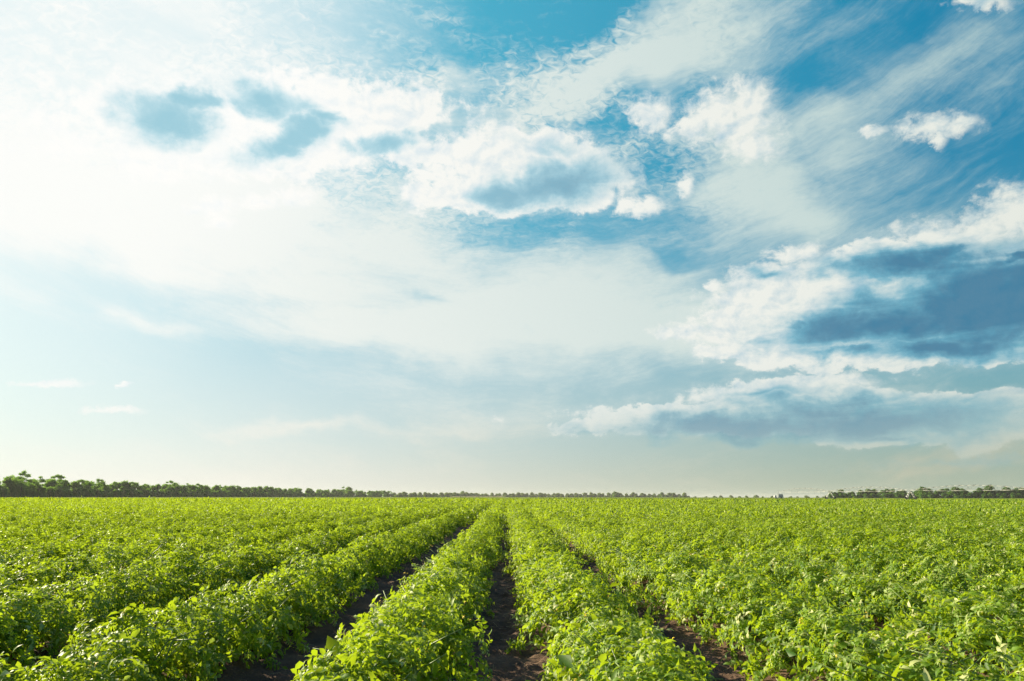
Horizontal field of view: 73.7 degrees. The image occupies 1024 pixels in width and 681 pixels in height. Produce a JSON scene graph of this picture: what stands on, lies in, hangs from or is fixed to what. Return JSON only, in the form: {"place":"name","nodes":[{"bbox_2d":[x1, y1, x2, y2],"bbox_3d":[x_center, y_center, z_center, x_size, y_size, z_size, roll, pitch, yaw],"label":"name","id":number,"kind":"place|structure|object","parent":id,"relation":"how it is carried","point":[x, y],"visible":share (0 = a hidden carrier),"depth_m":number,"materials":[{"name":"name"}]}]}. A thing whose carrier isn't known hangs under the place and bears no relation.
{"place":"outdoors","nodes":[
{"label":"outdoors","id":0,"kind":"place"},
{"bbox_2d":[452,496,503,496],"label":"grass bank","id":1,"kind":"structure","parent":0,"point":[478,496],"depth_m":1293.53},
{"bbox_2d":[0,497,1023,680],"bbox_3d":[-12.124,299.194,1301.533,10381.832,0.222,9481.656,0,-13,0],"label":"ground","id":2,"kind":"structure","parent":0,"point":[515,667],"depth_m":5.46,"materials":[{"name":"soil"}]},
{"bbox_2d":[0,487,9,496],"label":"shrub","id":3,"kind":"object","parent":2,"relation":"on","point":[4,493],"visible":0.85,"depth_m":352.51,"materials":[{"name":"green plant"}]},
{"bbox_2d":[2,475,19,496],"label":"tree","id":4,"kind":"object","parent":2,"relation":"on","point":[7,481],"visible":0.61,"depth_m":361.11,"materials":[{"name":"green plant"}]},
{"bbox_2d":[7,487,16,496],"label":"shrub","id":5,"kind":"object","parent":2,"relation":"on","point":[12,492],"visible":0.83,"depth_m":357.60,"materials":[{"name":"green plant"}]},
{"bbox_2d":[15,486,24,496],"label":"shrub","id":6,"kind":"object","parent":2,"relation":"on","point":[18,492],"visible":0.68,"depth_m":361.64,"materials":[{"name":"green plant"}]},
{"bbox_2d":[11,470,32,496],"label":"tree","id":7,"kind":"object","parent":2,"relation":"on","point":[19,480],"visible":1,"depth_m":358.19,"materials":[{"name":"green plant"}]},
{"bbox_2d":[22,489,29,496],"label":"shrub","id":8,"kind":"object","parent":2,"relation":"on","point":[25,493],"visible":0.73,"depth_m":368.38,"materials":[{"name":"green plant"}]},
{"bbox_2d":[27,478,34,493],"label":"tree","id":9,"kind":"object","parent":2,"relation":"on","point":[31,481],"visible":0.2,"depth_m":381.92,"materials":[{"name":"green plant"}]},
{"bbox_2d":[29,490,39,496],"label":"shrub","id":10,"kind":"object","parent":2,"relation":"on","point":[33,493],"visible":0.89,"depth_m":371.65,"materials":[{"name":"green plant"}]},
{"bbox_2d":[31,476,45,496],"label":"tree","id":11,"kind":"object","parent":2,"relation":"on","point":[38,485],"visible":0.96,"depth_m":370.86,"materials":[{"name":"green plant"}]},
{"bbox_2d":[36,487,46,496],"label":"shrub","id":12,"kind":"object","parent":2,"relation":"on","point":[42,490],"visible":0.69,"depth_m":379.49,"materials":[{"name":"green plant"}]},
{"bbox_2d":[43,480,55,495],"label":"tree","id":13,"kind":"object","parent":2,"relation":"on","point":[47,483],"visible":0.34,"depth_m":391.58,"materials":[{"name":"green plant"}]},
{"bbox_2d":[45,486,54,496],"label":"shrub","id":14,"kind":"object","parent":2,"relation":"on","point":[50,492],"visible":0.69,"depth_m":384.17,"materials":[{"name":"green plant"}]},
{"bbox_2d":[46,478,63,496],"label":"tree","id":15,"kind":"object","parent":2,"relation":"on","point":[53,485],"visible":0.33,"depth_m":393.00,"materials":[{"name":"green plant"}]},
{"bbox_2d":[48,474,65,494],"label":"tree","id":16,"kind":"object","parent":2,"relation":"on","point":[60,478],"visible":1,"depth_m":379.87,"materials":[{"name":"green plant"}]},
{"bbox_2d":[53,488,65,496],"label":"shrub","id":17,"kind":"object","parent":2,"relation":"on","point":[60,491],"visible":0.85,"depth_m":391.25,"materials":[{"name":"green plant"}]},
{"bbox_2d":[59,489,68,496],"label":"shrub","id":18,"kind":"object","parent":2,"relation":"on","point":[66,494],"visible":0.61,"depth_m":396.50,"materials":[{"name":"green plant"}]},
{"bbox_2d":[60,479,68,493],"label":"tree","id":19,"kind":"object","parent":2,"relation":"on","point":[65,483],"visible":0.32,"depth_m":402.16,"materials":[{"name":"green plant"}]},
{"bbox_2d":[66,482,74,495],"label":"tree","id":20,"kind":"object","parent":2,"relation":"on","point":[69,485],"visible":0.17,"depth_m":412.26,"materials":[{"name":"green plant"}]},
{"bbox_2d":[68,490,73,496],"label":"shrub","id":21,"kind":"object","parent":2,"relation":"on","point":[70,494],"visible":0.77,"depth_m":400.60,"materials":[{"name":"green plant"}]},
{"bbox_2d":[70,480,81,495],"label":"tree","id":22,"kind":"object","parent":2,"relation":"on","point":[75,484],"visible":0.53,"depth_m":414.59,"materials":[{"name":"green plant"}]},
{"bbox_2d":[74,487,84,496],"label":"shrub","id":23,"kind":"object","parent":2,"relation":"on","point":[78,492],"visible":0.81,"depth_m":408.39,"materials":[{"name":"green plant"}]},
{"bbox_2d":[77,479,87,489],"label":"tree","id":24,"kind":"object","parent":2,"relation":"on","point":[83,483],"visible":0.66,"depth_m":419.91,"materials":[{"name":"green plant"}]},
{"bbox_2d":[82,488,92,496],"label":"shrub","id":25,"kind":"object","parent":2,"relation":"on","point":[86,491],"visible":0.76,"depth_m":415.00,"materials":[{"name":"green plant"}]},
{"bbox_2d":[83,481,92,495],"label":"tree","id":26,"kind":"object","parent":2,"relation":"on","point":[90,484],"visible":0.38,"depth_m":424.00,"materials":[{"name":"green plant"}]},
{"bbox_2d":[89,479,103,494],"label":"tree","id":27,"kind":"object","parent":2,"relation":"on","point":[99,485],"visible":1,"depth_m":417.38,"materials":[{"name":"green plant"}]},
{"bbox_2d":[93,489,103,496],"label":"shrub","id":28,"kind":"object","parent":2,"relation":"on","point":[100,493],"visible":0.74,"depth_m":425.11,"materials":[{"name":"green plant"}]},
{"bbox_2d":[97,481,111,489],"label":"tree","id":29,"kind":"object","parent":2,"relation":"on","point":[106,487],"visible":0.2,"depth_m":441.06,"materials":[{"name":"green plant"}]},
{"bbox_2d":[101,489,109,496],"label":"shrub","id":30,"kind":"object","parent":2,"relation":"on","point":[105,491],"visible":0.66,"depth_m":432.02,"materials":[{"name":"green plant"}]},
{"bbox_2d":[109,484,114,492],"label":"tree","id":31,"kind":"object","parent":2,"relation":"on","point":[112,486],"visible":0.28,"depth_m":450.90,"materials":[{"name":"green plant"}]},
{"bbox_2d":[112,489,119,496],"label":"shrub","id":32,"kind":"object","parent":2,"relation":"on","point":[115,493],"visible":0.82,"depth_m":444.43,"materials":[{"name":"green plant"}]},
{"bbox_2d":[121,489,128,496],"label":"shrub","id":33,"kind":"object","parent":2,"relation":"on","point":[125,493],"visible":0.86,"depth_m":452.55,"materials":[{"name":"green plant"}]},
{"bbox_2d":[119,480,132,494],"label":"tree","id":34,"kind":"object","parent":2,"relation":"on","point":[124,484],"visible":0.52,"depth_m":466.80,"materials":[{"name":"green plant"}]},
{"bbox_2d":[128,488,136,496],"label":"shrub","id":35,"kind":"object","parent":2,"relation":"on","point":[133,492],"visible":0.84,"depth_m":461.64,"materials":[{"name":"green plant"}]},
{"bbox_2d":[132,482,144,490],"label":"tree","id":36,"kind":"object","parent":2,"relation":"on","point":[139,487],"visible":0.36,"depth_m":479.34,"materials":[{"name":"green plant"}]},
{"bbox_2d":[142,488,151,496],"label":"shrub","id":37,"kind":"object","parent":2,"relation":"on","point":[146,492],"visible":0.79,"depth_m":477.83,"materials":[{"name":"green plant"}]},
{"bbox_2d":[150,485,159,495],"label":"tree","id":38,"kind":"object","parent":2,"relation":"on","point":[153,488],"visible":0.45,"depth_m":502.77,"materials":[{"name":"green plant"}]},
{"bbox_2d":[155,483,160,496],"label":"tree","id":39,"kind":"object","parent":2,"relation":"on","point":[158,486],"visible":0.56,"depth_m":506.39,"materials":[{"name":"green plant"}]},
{"bbox_2d":[158,491,167,496],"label":"shrub","id":40,"kind":"object","parent":2,"relation":"on","point":[161,494],"visible":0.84,"depth_m":497.92,"materials":[{"name":"green plant"}]},
{"bbox_2d":[159,484,168,493],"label":"tree","id":41,"kind":"object","parent":2,"relation":"on","point":[164,487],"visible":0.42,"depth_m":511.59,"materials":[{"name":"green plant"}]},
{"bbox_2d":[164,480,177,491],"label":"tree","id":42,"kind":"object","parent":2,"relation":"on","point":[169,488],"visible":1,"depth_m":507.62,"materials":[{"name":"green plant"}]},
{"bbox_2d":[173,485,182,495],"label":"tree","id":43,"kind":"object","parent":2,"relation":"on","point":[177,488],"visible":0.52,"depth_m":527.97,"materials":[{"name":"green plant"}]},
{"bbox_2d":[174,490,181,496],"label":"shrub","id":44,"kind":"object","parent":2,"relation":"on","point":[177,492],"visible":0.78,"depth_m":517.10,"materials":[{"name":"green plant"}]},
{"bbox_2d":[187,490,194,496],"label":"shrub","id":45,"kind":"object","parent":2,"relation":"on","point":[191,494],"visible":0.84,"depth_m":536.17,"materials":[{"name":"green plant"}]},
{"bbox_2d":[186,485,196,496],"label":"tree","id":46,"kind":"object","parent":2,"relation":"on","point":[194,487],"visible":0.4,"depth_m":551.37,"materials":[{"name":"green plant"}]},
{"bbox_2d":[203,485,210,493],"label":"tree","id":47,"kind":"object","parent":2,"relation":"on","point":[206,487],"visible":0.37,"depth_m":580.38,"materials":[{"name":"green plant"}]},
{"bbox_2d":[205,490,212,496],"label":"shrub","id":48,"kind":"object","parent":2,"relation":"on","point":[208,493],"visible":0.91,"depth_m":562.17,"materials":[{"name":"green plant"}]},
{"bbox_2d":[212,491,219,496],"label":"shrub","id":49,"kind":"object","parent":2,"relation":"on","point":[215,493],"visible":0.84,"depth_m":576.97,"materials":[{"name":"green plant"}]},
{"bbox_2d":[212,485,220,496],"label":"tree","id":50,"kind":"object","parent":2,"relation":"on","point":[216,487],"visible":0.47,"depth_m":591.32,"materials":[{"name":"green plant"}]},
{"bbox_2d":[0,497,440,533],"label":"crop row","id":51,"kind":"object","parent":2,"relation":"on","point":[121,520],"visible":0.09,"depth_m":21.11,"materials":[{"name":"green plant"}]},
{"bbox_2d":[216,490,224,496],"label":"shrub","id":52,"kind":"object","parent":2,"relation":"on","point":[220,493],"visible":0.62,"depth_m":586.62,"materials":[{"name":"green plant"}]},
{"bbox_2d":[0,497,448,541],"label":"crop row","id":53,"kind":"object","parent":2,"relation":"on","point":[68,527],"visible":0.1,"depth_m":18.77,"materials":[{"name":"green plant"}]},
{"bbox_2d":[0,498,456,548],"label":"crop row","id":54,"kind":"object","parent":2,"relation":"on","point":[64,532],"visible":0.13,"depth_m":17.18,"materials":[{"name":"green plant"}]},
{"bbox_2d":[0,498,464,570],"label":"crop row","id":55,"kind":"object","parent":2,"relation":"on","point":[190,528],"visible":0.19,"depth_m":14.72,"materials":[{"name":"green plant"}]},
{"bbox_2d":[0,498,470,586],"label":"crop row","id":56,"kind":"object","parent":2,"relation":"on","point":[51,551],"visible":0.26,"depth_m":11.45,"materials":[{"name":"green plant"}]},
{"bbox_2d":[0,496,480,616],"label":"crop row","id":57,"kind":"object","parent":2,"relation":"on","point":[68,566],"visible":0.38,"depth_m":8.47,"materials":[{"name":"green plant"}]},
{"bbox_2d":[0,498,486,675],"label":"crop row","id":58,"kind":"object","parent":2,"relation":"on","point":[58,621],"visible":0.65,"depth_m":6.07,"materials":[{"name":"green plant"}]},
{"bbox_2d":[0,498,495,680],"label":"crop row","id":59,"kind":"object","parent":2,"relation":"on","point":[246,619],"visible":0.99,"depth_m":4.63,"materials":[{"name":"green plant"}]},
{"bbox_2d":[257,486,263,491],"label":"tree","id":60,"kind":"object","parent":2,"relation":"on","point":[260,489],"visible":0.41,"depth_m":681.95,"materials":[{"name":"green plant"}]},
{"bbox_2d":[268,486,276,492],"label":"tree","id":61,"kind":"object","parent":2,"relation":"on","point":[272,489],"visible":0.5,"depth_m":715.45,"materials":[{"name":"green plant"}]},
{"bbox_2d":[291,498,507,680],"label":"crop row","id":62,"kind":"object","parent":2,"relation":"on","point":[419,623],"visible":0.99,"depth_m":4.15,"materials":[{"name":"green plant"}]},
{"bbox_2d":[0,495,1023,623],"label":"crop foliage","id":63,"kind":"object","parent":2,"relation":"on","point":[973,544],"visible":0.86,"depth_m":20.22,"materials":[{"name":"green plant"}]},
{"bbox_2d":[0,497,1023,498],"bbox_3d":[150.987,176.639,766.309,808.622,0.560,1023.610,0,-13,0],"label":"distant crop foliage","id":64,"kind":"object","parent":2,"relation":"on","point":[536,497],"visible":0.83,"depth_m":414.39,"materials":[{"name":"green plant"}]},
{"bbox_2d":[43,498,1022,500],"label":"crop foliage","id":65,"kind":"object","parent":2,"relation":"on","point":[643,499],"visible":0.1,"depth_m":224.93,"materials":[{"name":"green plant"}]},
{"bbox_2d":[498,498,722,680],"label":"crop row","id":66,"kind":"object","parent":2,"relation":"on","point":[614,639],"visible":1,"depth_m":5.01,"materials":[{"name":"green plant"}]},
{"bbox_2d":[515,498,1023,680],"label":"crop row","id":67,"kind":"object","parent":2,"relation":"on","point":[736,602],"visible":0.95,"depth_m":4.86,"materials":[{"name":"green plant"}]},
{"bbox_2d":[524,498,1023,678],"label":"crop row","id":68,"kind":"object","parent":2,"relation":"on","point":[945,617],"visible":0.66,"depth_m":5.86,"materials":[{"name":"green plant"}]},
{"bbox_2d":[774,493,782,498],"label":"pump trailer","id":69,"kind":"object","parent":2,"relation":"on","point":[780,496],"visible":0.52,"depth_m":352.91,"materials":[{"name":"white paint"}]},
{"bbox_2d":[856,489,863,497],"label":"tree","id":70,"kind":"object","parent":2,"relation":"on","point":[861,494],"visible":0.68,"depth_m":703.41,"materials":[{"name":"green plant"}]},
{"bbox_2d":[886,492,893,497],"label":"shrub","id":71,"kind":"object","parent":2,"relation":"on","point":[889,495],"visible":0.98,"depth_m":684.27,"materials":[{"name":"green plant"}]},
{"bbox_2d":[780,485,1023,498],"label":"tree line","id":72,"kind":"object","parent":2,"relation":"on","point":[906,497],"visible":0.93,"depth_m":268.30,"materials":[{"name":"plant"}]},
{"bbox_2d":[915,487,928,497],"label":"tree","id":73,"kind":"object","parent":2,"relation":"on","point":[921,494],"visible":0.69,"depth_m":619.85,"materials":[{"name":"green plant"}]},
{"bbox_2d":[927,492,935,497],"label":"shrub","id":74,"kind":"object","parent":2,"relation":"on","point":[930,495],"visible":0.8,"depth_m":663.61,"materials":[{"name":"green plant"}]},
{"bbox_2d":[941,493,948,497],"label":"shrub","id":75,"kind":"object","parent":2,"relation":"on","point":[944,495],"visible":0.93,"depth_m":658.58,"materials":[{"name":"green plant"}]},
{"bbox_2d":[948,487,962,497],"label":"tree","id":76,"kind":"object","parent":2,"relation":"on","point":[957,492],"visible":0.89,"depth_m":634.02,"materials":[{"name":"green plant"}]},
{"bbox_2d":[960,488,967,495],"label":"tree","id":77,"kind":"object","parent":2,"relation":"on","point":[965,493],"visible":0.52,"depth_m":655.65,"materials":[{"name":"green plant"}]},
{"bbox_2d":[964,492,973,497],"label":"shrub","id":78,"kind":"object","parent":2,"relation":"on","point":[970,495],"visible":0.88,"depth_m":649.84,"materials":[{"name":"green plant"}]},
{"bbox_2d":[976,488,983,497],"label":"tree","id":79,"kind":"object","parent":2,"relation":"on","point":[978,492],"visible":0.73,"depth_m":651.51,"materials":[{"name":"green plant"}]},
{"bbox_2d":[982,485,999,495],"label":"tree","id":80,"kind":"object","parent":2,"relation":"on","point":[989,488],"visible":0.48,"depth_m":649.00,"materials":[{"name":"green plant"}]},
{"bbox_2d":[987,493,995,497],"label":"shrub","id":81,"kind":"object","parent":2,"relation":"on","point":[990,495],"visible":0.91,"depth_m":641.21,"materials":[{"name":"green plant"}]},
{"bbox_2d":[1000,487,1010,497],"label":"tree","id":82,"kind":"object","parent":2,"relation":"on","point":[1006,491],"visible":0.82,"depth_m":643.61,"materials":[{"name":"green plant"}]},
{"bbox_2d":[1007,489,1018,497],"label":"tree","id":83,"kind":"object","parent":2,"relation":"on","point":[1014,491],"visible":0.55,"depth_m":640.85,"materials":[{"name":"green plant"}]},
{"bbox_2d":[1010,493,1018,497],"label":"shrub","id":84,"kind":"object","parent":2,"relation":"on","point":[1013,495],"visible":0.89,"depth_m":631.96,"materials":[{"name":"green plant"}]},
{"bbox_2d":[0,0,1023,497],"label":"sky","id":85,"kind":"structure","parent":0,"point":[698,248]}
]}

